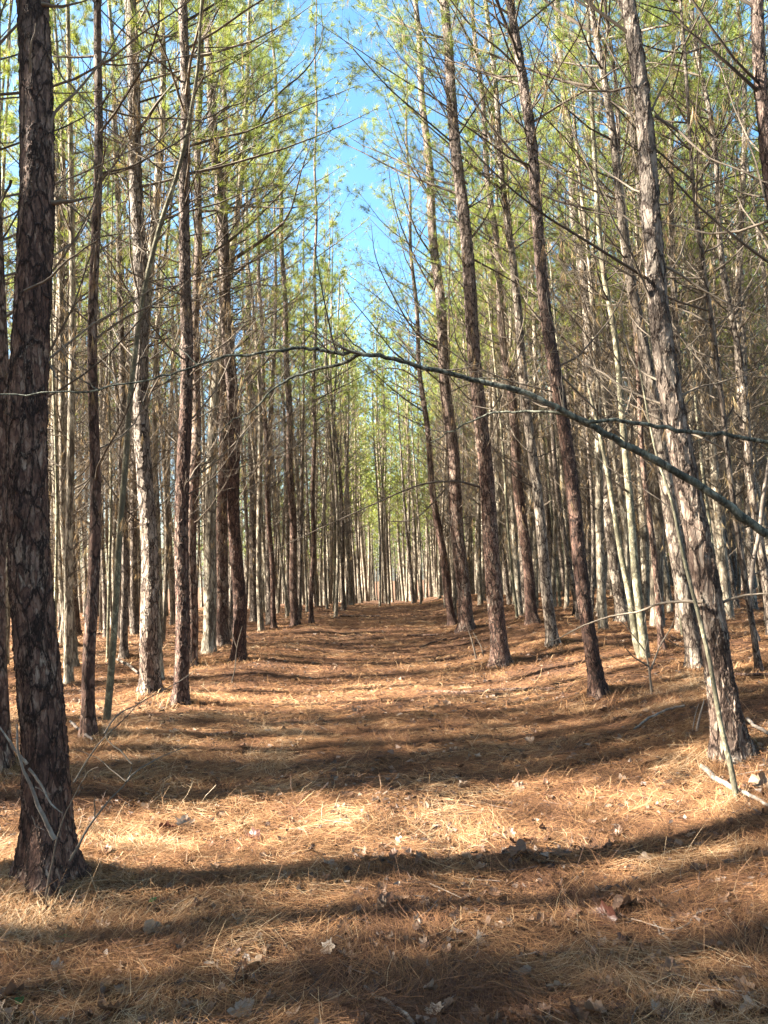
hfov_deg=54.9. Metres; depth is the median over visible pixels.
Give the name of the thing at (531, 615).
pine tree
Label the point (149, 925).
fallen leaf
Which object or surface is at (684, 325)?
pine tree
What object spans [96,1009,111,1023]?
fallen leaf
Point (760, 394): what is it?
pine tree
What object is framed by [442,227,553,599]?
pine tree
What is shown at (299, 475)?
pine tree
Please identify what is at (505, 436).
pine tree
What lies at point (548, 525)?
pine tree
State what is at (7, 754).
pine tree
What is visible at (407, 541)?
pine tree
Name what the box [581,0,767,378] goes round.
pine tree
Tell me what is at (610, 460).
pine tree
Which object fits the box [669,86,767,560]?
pine tree
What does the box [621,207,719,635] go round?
understory sapling
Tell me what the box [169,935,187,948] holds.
fallen leaf
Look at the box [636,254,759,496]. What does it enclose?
pine tree
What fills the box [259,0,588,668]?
pine tree
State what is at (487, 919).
fallen leaf
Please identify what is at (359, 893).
fallen leaf
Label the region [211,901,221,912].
fallen leaf
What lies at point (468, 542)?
pine tree
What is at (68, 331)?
pine tree
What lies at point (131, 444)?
pine tree
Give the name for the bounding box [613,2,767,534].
pine tree
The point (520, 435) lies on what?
pine tree
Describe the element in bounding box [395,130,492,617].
pine tree
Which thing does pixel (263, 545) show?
pine tree
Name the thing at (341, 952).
fallen leaf
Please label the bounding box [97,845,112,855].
fallen leaf
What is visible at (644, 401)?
pine tree
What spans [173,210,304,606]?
pine tree
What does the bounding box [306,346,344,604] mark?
pine tree
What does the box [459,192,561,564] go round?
pine tree
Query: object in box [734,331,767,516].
pine tree
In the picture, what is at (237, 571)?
pine tree
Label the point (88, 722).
pine tree
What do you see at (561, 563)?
pine tree
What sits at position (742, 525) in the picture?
pine tree
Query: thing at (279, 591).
pine tree
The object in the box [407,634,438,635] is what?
fallen branch
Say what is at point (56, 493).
understory sapling
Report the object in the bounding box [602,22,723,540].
pine tree
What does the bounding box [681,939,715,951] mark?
fallen leaf
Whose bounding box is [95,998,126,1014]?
fallen leaf
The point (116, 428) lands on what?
pine tree
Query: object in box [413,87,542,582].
pine tree
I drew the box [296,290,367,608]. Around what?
pine tree
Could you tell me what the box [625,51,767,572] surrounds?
pine tree
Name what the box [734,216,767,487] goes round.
pine tree
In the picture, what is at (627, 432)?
pine tree
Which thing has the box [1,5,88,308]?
pine tree
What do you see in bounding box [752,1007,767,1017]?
fallen leaf
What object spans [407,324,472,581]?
pine tree
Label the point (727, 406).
pine tree
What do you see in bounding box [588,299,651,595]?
pine tree
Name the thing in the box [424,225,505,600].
pine tree
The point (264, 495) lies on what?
pine tree
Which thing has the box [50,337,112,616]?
pine tree
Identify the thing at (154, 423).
pine tree
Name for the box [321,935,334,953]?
fallen leaf
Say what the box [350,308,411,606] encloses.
pine tree
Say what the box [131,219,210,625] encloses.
pine tree
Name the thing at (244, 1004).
fallen leaf
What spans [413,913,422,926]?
fallen leaf
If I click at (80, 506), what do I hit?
pine tree
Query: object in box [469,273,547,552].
pine tree
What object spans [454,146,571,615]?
pine tree
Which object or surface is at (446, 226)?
pine tree
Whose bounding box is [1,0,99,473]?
pine tree
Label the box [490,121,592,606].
pine tree
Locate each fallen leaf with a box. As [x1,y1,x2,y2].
[0,981,36,999]
[0,999,4,1017]
[10,811,20,818]
[51,957,65,970]
[84,816,97,823]
[93,919,109,930]
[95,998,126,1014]
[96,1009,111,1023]
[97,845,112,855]
[132,919,169,933]
[141,798,156,810]
[159,820,176,829]
[169,814,194,827]
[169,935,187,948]
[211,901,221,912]
[222,997,253,1021]
[245,826,260,840]
[247,954,267,965]
[283,870,295,882]
[286,1003,300,1016]
[296,881,306,892]
[316,989,340,1004]
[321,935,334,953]
[323,858,336,868]
[338,949,355,958]
[353,888,363,897]
[356,1012,377,1023]
[378,891,397,904]
[388,848,396,858]
[393,894,408,899]
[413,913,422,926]
[424,1001,442,1014]
[441,996,460,1009]
[446,909,461,920]
[458,780,470,788]
[474,862,486,868]
[476,929,490,945]
[477,916,491,926]
[488,887,500,895]
[504,827,515,837]
[509,838,532,856]
[513,780,523,792]
[515,965,536,980]
[521,1004,533,1019]
[523,914,534,923]
[525,736,533,743]
[534,858,549,861]
[539,822,548,833]
[547,980,570,992]
[560,907,580,918]
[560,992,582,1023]
[566,1006,588,1023]
[583,1000,607,1015]
[584,818,596,823]
[593,898,617,925]
[607,1002,624,1011]
[612,894,645,911]
[614,978,630,992]
[616,734,626,739]
[616,897,637,912]
[643,952,656,964]
[650,999,665,1016]
[656,957,684,982]
[669,910,689,920]
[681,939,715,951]
[712,997,734,1008]
[718,891,731,905]
[728,971,754,994]
[739,995,764,1011]
[742,771,767,787]
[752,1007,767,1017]
[757,850,767,858]
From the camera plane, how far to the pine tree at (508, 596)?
25.63 m
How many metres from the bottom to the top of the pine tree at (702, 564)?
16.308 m
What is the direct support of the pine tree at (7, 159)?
on the forest floor
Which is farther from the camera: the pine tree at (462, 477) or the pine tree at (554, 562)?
the pine tree at (462, 477)
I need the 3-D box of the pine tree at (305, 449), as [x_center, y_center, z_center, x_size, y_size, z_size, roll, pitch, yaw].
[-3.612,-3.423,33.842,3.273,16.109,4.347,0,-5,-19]
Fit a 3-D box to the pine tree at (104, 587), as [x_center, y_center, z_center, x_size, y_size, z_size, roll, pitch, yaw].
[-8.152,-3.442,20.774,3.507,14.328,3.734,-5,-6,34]
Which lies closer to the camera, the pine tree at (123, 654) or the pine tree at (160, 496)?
the pine tree at (123, 654)
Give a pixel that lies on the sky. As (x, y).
(360, 173)
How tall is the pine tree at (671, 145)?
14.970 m
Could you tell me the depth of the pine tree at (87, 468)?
32.35 m
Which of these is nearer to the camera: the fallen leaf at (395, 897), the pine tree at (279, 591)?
the fallen leaf at (395, 897)
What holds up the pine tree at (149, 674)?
on the forest floor
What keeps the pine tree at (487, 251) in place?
on the forest floor
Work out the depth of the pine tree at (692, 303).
23.79 m
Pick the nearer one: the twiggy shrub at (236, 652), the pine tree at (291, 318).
the twiggy shrub at (236, 652)
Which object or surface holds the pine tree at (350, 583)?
on the forest floor
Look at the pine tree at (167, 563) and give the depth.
18.42 m
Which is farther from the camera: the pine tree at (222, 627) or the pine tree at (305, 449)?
the pine tree at (305, 449)
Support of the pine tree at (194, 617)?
on the forest floor
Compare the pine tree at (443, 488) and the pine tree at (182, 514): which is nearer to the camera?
the pine tree at (182, 514)
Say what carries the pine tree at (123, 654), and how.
on the forest floor
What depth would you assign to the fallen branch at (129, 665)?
13.03 m
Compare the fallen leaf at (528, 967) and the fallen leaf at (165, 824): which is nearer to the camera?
the fallen leaf at (528, 967)
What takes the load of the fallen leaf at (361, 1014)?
on the forest floor
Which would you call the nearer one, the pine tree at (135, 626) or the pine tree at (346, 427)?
the pine tree at (135, 626)
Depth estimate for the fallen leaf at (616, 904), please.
3.42 m
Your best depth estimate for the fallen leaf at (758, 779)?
4.56 m
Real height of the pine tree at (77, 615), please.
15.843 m
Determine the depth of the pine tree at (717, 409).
24.06 m
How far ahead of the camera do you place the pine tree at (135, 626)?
21.15 m
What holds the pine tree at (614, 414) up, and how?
on the forest floor
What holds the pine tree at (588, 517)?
on the forest floor
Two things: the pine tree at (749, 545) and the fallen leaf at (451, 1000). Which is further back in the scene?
the pine tree at (749, 545)
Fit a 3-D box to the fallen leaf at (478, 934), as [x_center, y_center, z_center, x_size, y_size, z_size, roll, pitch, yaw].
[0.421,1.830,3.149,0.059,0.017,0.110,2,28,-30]
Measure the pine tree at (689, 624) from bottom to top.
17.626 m
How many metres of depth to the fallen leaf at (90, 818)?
4.70 m
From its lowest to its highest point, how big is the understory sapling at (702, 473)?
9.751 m
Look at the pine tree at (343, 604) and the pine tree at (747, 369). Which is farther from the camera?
the pine tree at (343, 604)
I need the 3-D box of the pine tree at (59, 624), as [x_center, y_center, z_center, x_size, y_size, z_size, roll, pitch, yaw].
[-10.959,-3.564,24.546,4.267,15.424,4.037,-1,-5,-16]
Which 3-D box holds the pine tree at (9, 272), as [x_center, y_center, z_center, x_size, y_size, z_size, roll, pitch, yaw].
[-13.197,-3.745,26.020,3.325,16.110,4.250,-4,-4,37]
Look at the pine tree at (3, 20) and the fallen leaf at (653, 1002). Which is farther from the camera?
the pine tree at (3, 20)
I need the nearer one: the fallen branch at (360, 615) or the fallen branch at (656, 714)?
the fallen branch at (656, 714)
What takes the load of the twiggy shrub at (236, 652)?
on the forest floor
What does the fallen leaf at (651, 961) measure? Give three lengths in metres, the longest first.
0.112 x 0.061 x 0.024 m
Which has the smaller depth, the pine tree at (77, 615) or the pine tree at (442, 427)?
the pine tree at (77, 615)
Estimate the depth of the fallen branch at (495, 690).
9.42 m
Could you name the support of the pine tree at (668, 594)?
on the forest floor
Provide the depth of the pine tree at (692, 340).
25.65 m
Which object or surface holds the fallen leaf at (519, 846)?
on the forest floor
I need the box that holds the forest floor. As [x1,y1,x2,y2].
[0,580,767,1023]
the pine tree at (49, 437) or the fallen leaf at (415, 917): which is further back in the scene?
the pine tree at (49, 437)
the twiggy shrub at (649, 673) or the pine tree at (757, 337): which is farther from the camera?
the pine tree at (757, 337)
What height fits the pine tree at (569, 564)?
17.046 m
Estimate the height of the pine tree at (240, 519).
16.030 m
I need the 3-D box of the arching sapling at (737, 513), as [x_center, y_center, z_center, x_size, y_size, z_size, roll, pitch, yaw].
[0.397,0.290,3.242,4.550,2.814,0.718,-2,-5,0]
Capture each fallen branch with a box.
[69,720,92,739]
[116,658,138,673]
[203,731,258,736]
[340,615,380,616]
[364,985,415,1023]
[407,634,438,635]
[419,638,446,647]
[419,687,561,693]
[633,704,684,729]
[653,921,675,950]
[662,908,714,933]
[699,764,767,806]
[735,673,767,675]
[745,717,767,734]
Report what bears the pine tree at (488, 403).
on the forest floor
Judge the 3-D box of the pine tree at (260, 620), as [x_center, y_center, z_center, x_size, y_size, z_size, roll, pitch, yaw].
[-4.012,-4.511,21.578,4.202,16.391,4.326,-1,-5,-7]
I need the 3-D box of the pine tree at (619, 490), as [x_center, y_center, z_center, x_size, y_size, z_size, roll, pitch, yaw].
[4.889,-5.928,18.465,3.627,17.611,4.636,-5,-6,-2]
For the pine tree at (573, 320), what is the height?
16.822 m
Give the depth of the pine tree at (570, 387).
32.24 m
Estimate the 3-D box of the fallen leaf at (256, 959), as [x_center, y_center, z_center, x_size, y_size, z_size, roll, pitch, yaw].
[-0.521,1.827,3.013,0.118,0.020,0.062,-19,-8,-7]
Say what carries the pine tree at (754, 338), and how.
on the forest floor
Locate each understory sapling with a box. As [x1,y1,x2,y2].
[3,226,57,631]
[75,179,112,660]
[200,270,218,482]
[326,281,345,610]
[477,248,532,617]
[523,310,561,606]
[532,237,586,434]
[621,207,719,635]
[666,189,714,553]
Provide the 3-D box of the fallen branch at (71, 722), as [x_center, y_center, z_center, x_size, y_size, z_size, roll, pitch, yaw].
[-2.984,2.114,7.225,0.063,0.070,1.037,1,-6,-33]
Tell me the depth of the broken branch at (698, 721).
5.99 m
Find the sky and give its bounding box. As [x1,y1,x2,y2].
[1,0,767,591]
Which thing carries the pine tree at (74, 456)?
on the forest floor
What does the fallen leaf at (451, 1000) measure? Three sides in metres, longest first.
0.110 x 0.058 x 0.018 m
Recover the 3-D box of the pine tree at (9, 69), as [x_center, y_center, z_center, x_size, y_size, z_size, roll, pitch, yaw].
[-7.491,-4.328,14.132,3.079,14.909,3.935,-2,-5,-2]
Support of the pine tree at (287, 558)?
on the forest floor
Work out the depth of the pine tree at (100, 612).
22.64 m
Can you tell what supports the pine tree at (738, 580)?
on the forest floor
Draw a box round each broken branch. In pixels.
[0,724,62,839]
[692,700,703,730]
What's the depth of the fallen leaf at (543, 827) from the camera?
4.40 m
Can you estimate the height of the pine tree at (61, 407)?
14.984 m
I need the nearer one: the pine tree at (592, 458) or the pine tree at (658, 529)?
the pine tree at (658, 529)
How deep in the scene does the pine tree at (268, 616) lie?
23.46 m
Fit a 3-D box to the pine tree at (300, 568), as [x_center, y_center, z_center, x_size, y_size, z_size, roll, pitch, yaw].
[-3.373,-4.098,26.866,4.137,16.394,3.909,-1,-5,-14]
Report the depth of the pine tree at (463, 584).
18.50 m
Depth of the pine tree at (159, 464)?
33.40 m
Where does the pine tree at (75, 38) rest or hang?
on the forest floor
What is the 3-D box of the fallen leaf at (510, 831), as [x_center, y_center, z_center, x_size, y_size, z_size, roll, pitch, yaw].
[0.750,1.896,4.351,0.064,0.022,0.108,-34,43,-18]
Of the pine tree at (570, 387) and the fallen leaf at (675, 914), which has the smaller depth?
the fallen leaf at (675, 914)
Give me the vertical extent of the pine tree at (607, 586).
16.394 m
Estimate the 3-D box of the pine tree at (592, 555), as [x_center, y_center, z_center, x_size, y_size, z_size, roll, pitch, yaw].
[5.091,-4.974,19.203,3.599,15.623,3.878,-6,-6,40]
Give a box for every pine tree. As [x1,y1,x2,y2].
[0,0,143,902]
[0,0,221,773]
[1,0,85,665]
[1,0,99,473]
[1,0,162,667]
[1,0,170,668]
[1,0,267,740]
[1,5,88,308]
[1,45,104,561]
[1,169,53,514]
[2,0,198,683]
[3,182,55,554]
[4,192,50,377]
[5,34,118,567]
[5,123,126,635]
[5,218,13,305]
[6,0,282,680]
[7,0,155,646]
[7,123,130,582]
[8,32,116,644]
[9,229,116,630]
[12,156,111,591]
[18,0,404,706]
[48,80,166,579]
[48,172,118,594]
[48,239,88,623]
[48,317,86,578]
[49,264,108,559]
[49,285,116,622]
[49,326,87,614]
[49,362,81,594]
[50,171,171,637]
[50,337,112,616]
[51,263,114,571]
[53,0,273,659]
[53,0,304,696]
[55,84,205,637]
[65,33,207,634]
[74,123,200,629]
[75,157,178,631]
[75,174,164,626]
[75,310,164,581]
[76,26,233,647]
[76,188,178,625]
[76,296,114,587]
[77,134,175,605]
[77,230,104,615]
[82,259,130,582]
[84,103,216,641]
[85,311,161,542]
[88,0,344,662]
[89,273,137,535]
[101,0,334,653]
[103,0,339,668]
[104,286,165,621]
[109,316,173,580]
[112,274,201,577]
[131,108,279,579]
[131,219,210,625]
[149,2,318,638]
[149,187,248,569]
[149,260,201,571]
[149,269,216,555]
[150,217,179,615]
[151,277,217,572]
[155,8,322,645]
[159,225,239,580]
[159,358,179,556]
[167,366,217,590]
[169,80,317,631]
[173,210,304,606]
[198,303,245,585]
[201,0,318,621]
[205,170,292,623]
[205,278,274,560]
[206,251,289,612]
[207,273,293,566]
[210,255,277,544]
[216,138,331,624]
[218,0,346,627]
[231,196,287,574]
[236,3,371,626]
[238,365,267,608]
[240,330,282,546]
[242,184,346,618]
[242,196,306,579]
[242,252,336,594]
[243,266,324,612]
[243,282,285,583]
[246,267,309,616]
[257,0,415,623]
[257,268,344,611]
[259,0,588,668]
[259,287,326,613]
[261,290,312,606]
[267,309,332,549]
[276,311,354,605]
[278,168,368,575]
[279,270,339,609]
[280,211,381,617]
[293,310,344,606]
[295,228,401,609]
[295,253,363,575]
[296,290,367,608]
[303,311,349,605]
[304,281,392,606]
[306,274,387,604]
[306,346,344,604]
[309,304,385,604]
[325,31,478,625]
[338,0,529,632]
[344,0,625,647]
[345,0,707,700]
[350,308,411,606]
[373,317,436,603]
[378,0,719,669]
[378,0,767,766]
[382,340,433,603]
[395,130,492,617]
[401,274,474,568]
[403,0,579,624]
[406,117,545,543]
[406,233,476,536]
[407,293,473,607]
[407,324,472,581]
[408,305,485,551]
[409,333,488,599]
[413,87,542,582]
[414,215,506,604]
[414,302,475,598]
[416,275,475,556]
[421,341,465,556]
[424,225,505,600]
[432,310,476,569]
[436,176,508,560]
[437,64,584,610]
[438,337,505,518]
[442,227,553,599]
[444,108,544,555]
[446,0,767,649]
[446,228,547,546]
[451,204,559,604]
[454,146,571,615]
[459,0,647,621]
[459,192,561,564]
[460,185,537,552]
[461,251,531,596]
[465,177,549,604]
[466,126,581,612]
[466,298,558,529]
[466,316,537,546]
[468,284,509,594]
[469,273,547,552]
[473,155,575,607]
[477,3,641,619]
[480,191,584,574]
[485,0,668,629]
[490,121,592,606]
[491,0,767,671]
[492,123,603,608]
[504,40,647,612]
[505,0,690,574]
[505,87,633,585]
[508,152,635,527]
[516,243,581,530]
[517,220,581,595]
[526,122,653,616]
[526,205,633,545]
[527,111,651,610]
[528,0,766,626]
[528,336,569,591]
[537,0,761,632]
[539,287,599,546]
[541,235,615,523]
[542,140,618,546]
[544,0,767,635]
[549,202,643,531]
[555,267,619,595]
[561,0,765,565]
[561,313,616,559]
[565,292,632,578]
[568,299,632,545]
[569,14,711,627]
[570,298,620,589]
[571,70,732,605]
[571,158,653,603]
[573,137,721,612]
[577,252,631,587]
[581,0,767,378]
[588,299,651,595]
[589,50,762,577]
[590,0,767,626]
[593,303,631,551]
[599,100,737,510]
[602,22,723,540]
[602,119,697,596]
[604,232,705,600]
[606,0,767,618]
[606,230,698,528]
[610,145,735,556]
[611,109,766,552]
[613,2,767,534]
[613,276,648,570]
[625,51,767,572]
[625,288,684,554]
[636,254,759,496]
[665,0,767,609]
[665,145,767,542]
[666,183,733,514]
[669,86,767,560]
[676,181,753,501]
[677,107,767,608]
[678,184,767,555]
[682,125,767,564]
[683,25,767,512]
[696,210,767,587]
[697,259,767,584]
[698,186,767,590]
[698,205,767,561]
[698,256,765,594]
[698,258,758,551]
[701,143,767,592]
[714,332,759,585]
[716,175,767,516]
[721,167,767,449]
[723,213,767,521]
[724,340,766,513]
[725,197,767,522]
[728,197,767,505]
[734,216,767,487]
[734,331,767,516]
[740,212,767,498]
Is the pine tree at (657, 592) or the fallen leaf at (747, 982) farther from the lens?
the pine tree at (657, 592)
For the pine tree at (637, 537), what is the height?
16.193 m
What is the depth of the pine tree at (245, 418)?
30.68 m
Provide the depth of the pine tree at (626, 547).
14.83 m
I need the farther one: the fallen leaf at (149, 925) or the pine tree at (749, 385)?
the pine tree at (749, 385)
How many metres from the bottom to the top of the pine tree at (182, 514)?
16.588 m
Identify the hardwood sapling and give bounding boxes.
[103,0,213,720]
[546,8,665,659]
[595,341,738,799]
[710,402,767,642]
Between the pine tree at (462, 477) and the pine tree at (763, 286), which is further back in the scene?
the pine tree at (462, 477)
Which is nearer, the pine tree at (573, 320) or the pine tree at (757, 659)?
the pine tree at (757, 659)
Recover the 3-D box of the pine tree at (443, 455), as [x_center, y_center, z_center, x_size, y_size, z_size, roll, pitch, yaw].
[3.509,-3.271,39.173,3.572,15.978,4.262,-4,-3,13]
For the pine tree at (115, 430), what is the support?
on the forest floor
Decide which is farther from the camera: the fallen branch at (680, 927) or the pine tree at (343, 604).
the pine tree at (343, 604)
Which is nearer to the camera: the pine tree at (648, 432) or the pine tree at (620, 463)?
the pine tree at (648, 432)
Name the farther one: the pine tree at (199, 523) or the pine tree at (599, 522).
the pine tree at (199, 523)
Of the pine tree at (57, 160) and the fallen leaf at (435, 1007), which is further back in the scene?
the pine tree at (57, 160)
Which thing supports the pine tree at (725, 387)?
on the forest floor
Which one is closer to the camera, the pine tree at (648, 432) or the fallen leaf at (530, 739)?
the fallen leaf at (530, 739)
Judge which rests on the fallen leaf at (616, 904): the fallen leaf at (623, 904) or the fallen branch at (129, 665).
the fallen leaf at (623, 904)
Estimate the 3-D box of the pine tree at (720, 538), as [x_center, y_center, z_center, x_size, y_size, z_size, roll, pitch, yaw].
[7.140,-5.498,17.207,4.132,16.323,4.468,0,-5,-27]
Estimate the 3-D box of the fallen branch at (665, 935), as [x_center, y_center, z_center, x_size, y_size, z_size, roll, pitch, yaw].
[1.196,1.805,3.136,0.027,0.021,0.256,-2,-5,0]
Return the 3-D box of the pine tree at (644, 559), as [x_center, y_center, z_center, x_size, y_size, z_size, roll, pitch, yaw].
[7.387,-5.298,21.839,4.409,16.568,5.200,-1,-4,0]
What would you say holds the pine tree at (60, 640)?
on the forest floor
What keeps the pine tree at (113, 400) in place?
on the forest floor
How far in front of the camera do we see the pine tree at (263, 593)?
31.81 m
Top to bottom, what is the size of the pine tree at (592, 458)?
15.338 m
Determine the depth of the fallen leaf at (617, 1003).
2.62 m
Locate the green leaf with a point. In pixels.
(20, 997)
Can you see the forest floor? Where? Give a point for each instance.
(402, 770)
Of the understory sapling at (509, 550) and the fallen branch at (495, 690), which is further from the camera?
the understory sapling at (509, 550)
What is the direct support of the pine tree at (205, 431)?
on the forest floor
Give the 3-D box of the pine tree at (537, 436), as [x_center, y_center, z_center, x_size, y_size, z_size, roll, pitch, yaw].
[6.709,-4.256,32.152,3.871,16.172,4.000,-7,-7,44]
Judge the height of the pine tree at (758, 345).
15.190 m
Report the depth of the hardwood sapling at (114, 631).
8.09 m
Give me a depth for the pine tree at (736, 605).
18.88 m
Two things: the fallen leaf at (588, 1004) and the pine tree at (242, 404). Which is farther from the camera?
the pine tree at (242, 404)
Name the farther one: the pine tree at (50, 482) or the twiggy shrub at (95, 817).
the pine tree at (50, 482)
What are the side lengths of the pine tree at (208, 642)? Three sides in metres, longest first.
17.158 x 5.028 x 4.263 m
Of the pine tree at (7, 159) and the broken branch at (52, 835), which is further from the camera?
the pine tree at (7, 159)
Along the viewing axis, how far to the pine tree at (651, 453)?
23.07 m
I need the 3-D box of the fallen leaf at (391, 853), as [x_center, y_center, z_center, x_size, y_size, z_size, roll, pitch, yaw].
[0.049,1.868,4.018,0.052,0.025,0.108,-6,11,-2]
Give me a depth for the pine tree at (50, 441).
22.66 m
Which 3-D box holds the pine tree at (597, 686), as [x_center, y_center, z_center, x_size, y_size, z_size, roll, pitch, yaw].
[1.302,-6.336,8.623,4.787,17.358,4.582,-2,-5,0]
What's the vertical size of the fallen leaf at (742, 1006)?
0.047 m
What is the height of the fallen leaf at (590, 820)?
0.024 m
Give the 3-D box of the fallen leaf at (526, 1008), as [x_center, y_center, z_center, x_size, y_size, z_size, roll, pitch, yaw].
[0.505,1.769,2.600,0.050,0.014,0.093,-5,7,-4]
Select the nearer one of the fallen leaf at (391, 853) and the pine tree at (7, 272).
the fallen leaf at (391, 853)
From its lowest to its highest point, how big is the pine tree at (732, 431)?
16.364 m
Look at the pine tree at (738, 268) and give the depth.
14.96 m
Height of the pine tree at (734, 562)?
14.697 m
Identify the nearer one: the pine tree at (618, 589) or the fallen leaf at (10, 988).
the fallen leaf at (10, 988)
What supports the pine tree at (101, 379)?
on the forest floor
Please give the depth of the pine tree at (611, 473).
33.11 m
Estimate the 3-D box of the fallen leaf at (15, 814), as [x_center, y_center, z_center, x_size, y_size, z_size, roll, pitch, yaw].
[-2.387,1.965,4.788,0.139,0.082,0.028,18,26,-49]
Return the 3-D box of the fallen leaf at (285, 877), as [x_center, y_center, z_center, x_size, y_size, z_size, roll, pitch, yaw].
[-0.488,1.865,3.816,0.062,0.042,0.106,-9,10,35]
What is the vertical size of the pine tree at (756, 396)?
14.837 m
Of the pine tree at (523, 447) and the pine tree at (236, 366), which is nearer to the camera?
the pine tree at (523, 447)
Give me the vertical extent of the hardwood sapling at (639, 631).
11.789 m
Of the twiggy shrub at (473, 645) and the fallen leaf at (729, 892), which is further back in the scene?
the twiggy shrub at (473, 645)
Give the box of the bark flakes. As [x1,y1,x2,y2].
[0,591,767,1023]
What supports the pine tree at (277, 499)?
on the forest floor
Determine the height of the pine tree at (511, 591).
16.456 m
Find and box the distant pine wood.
[1,0,767,612]
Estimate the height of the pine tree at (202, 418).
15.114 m
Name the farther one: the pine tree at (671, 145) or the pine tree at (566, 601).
the pine tree at (566, 601)
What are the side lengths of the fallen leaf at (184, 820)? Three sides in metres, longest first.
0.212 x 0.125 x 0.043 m
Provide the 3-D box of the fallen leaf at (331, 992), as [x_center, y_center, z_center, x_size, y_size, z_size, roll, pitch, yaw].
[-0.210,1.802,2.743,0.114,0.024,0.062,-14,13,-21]
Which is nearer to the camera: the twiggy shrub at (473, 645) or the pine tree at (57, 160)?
the twiggy shrub at (473, 645)
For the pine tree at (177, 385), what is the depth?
29.84 m
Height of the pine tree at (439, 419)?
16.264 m
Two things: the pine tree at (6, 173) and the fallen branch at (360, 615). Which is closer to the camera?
the pine tree at (6, 173)
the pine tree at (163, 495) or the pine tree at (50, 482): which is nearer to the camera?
the pine tree at (50, 482)
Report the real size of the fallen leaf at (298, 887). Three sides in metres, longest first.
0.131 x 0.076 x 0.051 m
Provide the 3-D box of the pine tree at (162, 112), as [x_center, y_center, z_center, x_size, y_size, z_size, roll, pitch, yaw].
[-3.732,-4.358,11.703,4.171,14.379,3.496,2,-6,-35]
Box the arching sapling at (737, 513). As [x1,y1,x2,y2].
[0,237,767,538]
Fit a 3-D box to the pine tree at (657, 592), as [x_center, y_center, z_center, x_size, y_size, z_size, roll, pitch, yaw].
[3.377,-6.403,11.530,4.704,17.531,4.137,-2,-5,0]
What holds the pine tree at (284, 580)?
on the forest floor
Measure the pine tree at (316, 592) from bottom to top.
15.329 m
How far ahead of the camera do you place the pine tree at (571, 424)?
26.00 m
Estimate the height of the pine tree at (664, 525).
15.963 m
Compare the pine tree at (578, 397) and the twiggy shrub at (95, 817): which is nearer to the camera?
the twiggy shrub at (95, 817)
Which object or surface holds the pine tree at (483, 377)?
on the forest floor
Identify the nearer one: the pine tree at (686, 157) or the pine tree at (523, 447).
the pine tree at (686, 157)
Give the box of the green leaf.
[14,996,23,1003]
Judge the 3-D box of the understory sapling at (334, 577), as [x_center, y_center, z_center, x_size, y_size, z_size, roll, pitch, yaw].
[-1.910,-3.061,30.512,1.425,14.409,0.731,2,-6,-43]
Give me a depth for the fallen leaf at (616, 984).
2.74 m
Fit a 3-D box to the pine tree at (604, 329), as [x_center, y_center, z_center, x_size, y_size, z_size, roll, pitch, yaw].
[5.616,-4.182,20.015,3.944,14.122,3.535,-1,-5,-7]
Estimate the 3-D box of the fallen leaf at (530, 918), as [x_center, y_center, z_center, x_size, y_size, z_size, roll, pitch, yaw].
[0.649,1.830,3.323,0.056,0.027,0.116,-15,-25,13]
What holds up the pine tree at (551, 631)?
on the forest floor
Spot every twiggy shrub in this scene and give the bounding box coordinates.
[44,669,195,901]
[231,626,241,682]
[468,630,483,658]
[620,616,693,694]
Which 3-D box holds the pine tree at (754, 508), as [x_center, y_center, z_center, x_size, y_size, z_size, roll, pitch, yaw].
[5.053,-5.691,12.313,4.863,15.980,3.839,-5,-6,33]
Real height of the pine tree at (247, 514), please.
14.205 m
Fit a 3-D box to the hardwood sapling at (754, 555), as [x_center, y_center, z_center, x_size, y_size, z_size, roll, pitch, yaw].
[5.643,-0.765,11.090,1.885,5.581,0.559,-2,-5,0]
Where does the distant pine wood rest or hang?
on the forest floor
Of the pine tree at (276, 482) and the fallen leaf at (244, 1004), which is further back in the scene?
the pine tree at (276, 482)
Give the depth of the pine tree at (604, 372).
28.80 m
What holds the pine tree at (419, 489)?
on the forest floor
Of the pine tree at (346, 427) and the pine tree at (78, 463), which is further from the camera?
the pine tree at (346, 427)
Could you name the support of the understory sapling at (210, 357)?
on the forest floor
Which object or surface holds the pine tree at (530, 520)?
on the forest floor
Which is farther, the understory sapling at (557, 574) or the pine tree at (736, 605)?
the understory sapling at (557, 574)
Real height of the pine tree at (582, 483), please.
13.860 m
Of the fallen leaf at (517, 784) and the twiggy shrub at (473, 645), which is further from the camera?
the twiggy shrub at (473, 645)
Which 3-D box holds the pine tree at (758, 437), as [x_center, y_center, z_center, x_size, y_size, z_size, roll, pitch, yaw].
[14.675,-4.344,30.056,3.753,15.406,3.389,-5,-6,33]
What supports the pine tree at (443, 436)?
on the forest floor
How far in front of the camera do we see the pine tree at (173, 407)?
29.40 m

